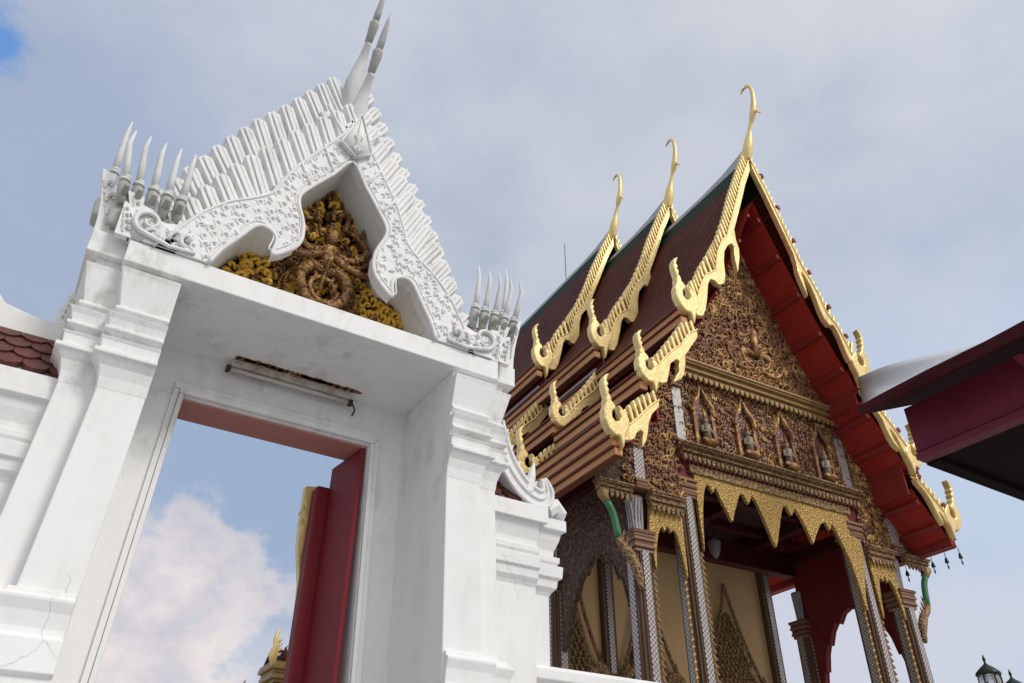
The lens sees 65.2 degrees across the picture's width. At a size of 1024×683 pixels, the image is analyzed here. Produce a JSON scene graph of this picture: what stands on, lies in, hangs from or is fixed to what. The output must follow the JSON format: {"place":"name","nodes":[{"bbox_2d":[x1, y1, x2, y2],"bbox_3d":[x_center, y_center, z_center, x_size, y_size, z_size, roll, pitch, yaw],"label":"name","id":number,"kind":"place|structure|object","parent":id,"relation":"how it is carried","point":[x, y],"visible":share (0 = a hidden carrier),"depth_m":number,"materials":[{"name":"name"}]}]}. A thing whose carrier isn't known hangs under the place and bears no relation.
{"place":"outdoors","nodes":[
{"label":"outdoors","id":0,"kind":"place"},
{"bbox_2d":[258,628,287,682],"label":"temple hall","id":1,"kind":"structure","parent":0,"point":[272,670],"depth_m":28.57,"materials":[{"name":"gold paint"}]},
{"bbox_2d":[0,0,1023,682],"label":"sky","id":2,"kind":"structure","parent":0,"point":[888,135],"materials":[{"name":"blue"}]},
{"bbox_2d":[536,664,657,682],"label":"wall","id":3,"kind":"structure","parent":0,"point":[547,674],"depth_m":4.53,"materials":[{"name":"white paint"}]},
{"bbox_2d":[502,84,961,682],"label":"ordination hall","id":4,"kind":"structure","parent":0,"point":[674,374],"depth_m":15.90,"materials":[{"name":"gold metal"}]},
{"bbox_2d":[707,501,720,558],"bbox_3d":[3.964,3.724,15.845,0.240,1.180,0.240,5,-35,-8],"label":"porch lantern","id":5,"kind":"object","parent":4,"relation":"hanging from","point":[714,544],"visible":1,"depth_m":15.58,"materials":[{"name":"grey metal"}]},
{"bbox_2d":[931,558,935,573],"bbox_3d":[8.281,4.404,15.726,0.078,0.340,0.078,5,-35,-8],"label":"eave bell","id":6,"kind":"object","parent":4,"relation":"attached to","point":[933,565],"visible":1,"depth_m":15.70,"materials":[{"name":"black metal"}]},
{"bbox_2d":[944,552,949,569],"bbox_3d":[8.428,4.258,15.508,0.078,0.340,0.078,5,-35,-8],"label":"eave bell","id":7,"kind":"object","parent":4,"relation":"attached to","point":[946,561],"visible":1,"depth_m":15.48,"materials":[{"name":"black metal"}]},
{"bbox_2d":[958,549,963,564],"bbox_3d":[8.574,4.111,15.291,0.078,0.340,0.078,5,-35,-8],"label":"eave bell","id":8,"kind":"object","parent":4,"relation":"attached to","point":[960,556],"visible":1,"depth_m":15.27,"materials":[{"name":"black metal"}]},
{"bbox_2d":[858,320,1023,500],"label":"pavilion","id":9,"kind":"structure","parent":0,"point":[964,412],"depth_m":6.63,"materials":[{"name":"red paint"}]},
{"bbox_2d":[858,343,979,403],"bbox_3d":[4.966,0.479,11.371,0.846,5.172,9.413,-12,-36,17],"label":"tarpaulin","id":10,"kind":"object","parent":9,"relation":"attached to","point":[874,383],"visible":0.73,"depth_m":9.75,"materials":[{"name":"white fabric"}]},
{"label":"ground","id":11,"kind":"structure","parent":0,"visible":0},
{"bbox_2d":[0,294,75,514],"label":"precinct wall","id":12,"kind":"structure","parent":11,"relation":"on","point":[28,376],"depth_m":3.64,"materials":[{"name":"white paint"}]},
{"bbox_2d":[0,0,523,682],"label":"gateway","id":13,"kind":"object","parent":11,"relation":"on","point":[298,236],"visible":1,"depth_m":4.51,"materials":[{"name":"white paint"}]},
{"bbox_2d":[224,356,362,415],"bbox_3d":[-1.306,0.270,4.822,0.825,0.124,0.128,19,-39,-26],"label":"strip light","id":14,"kind":"object","parent":13,"relation":"attached to","point":[282,378],"visible":1,"depth_m":4.82,"materials":[{"name":"white plastic"}]},
{"bbox_2d":[283,449,364,682],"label":"door leaf","id":15,"kind":"structure","parent":13,"relation":"in","point":[326,526],"depth_m":4.73,"materials":[{"name":"red paint"}]},
{"bbox_2d":[495,420,566,682],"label":"precinct wall","id":16,"kind":"structure","parent":11,"relation":"on","point":[530,522],"depth_m":4.68,"materials":[{"name":"white paint"}]},
{"bbox_2d":[975,655,1021,682],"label":"lamp post","id":17,"kind":"object","parent":11,"relation":"on","point":[985,673],"visible":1,"depth_m":9.91,"materials":[{"name":"black metal"}]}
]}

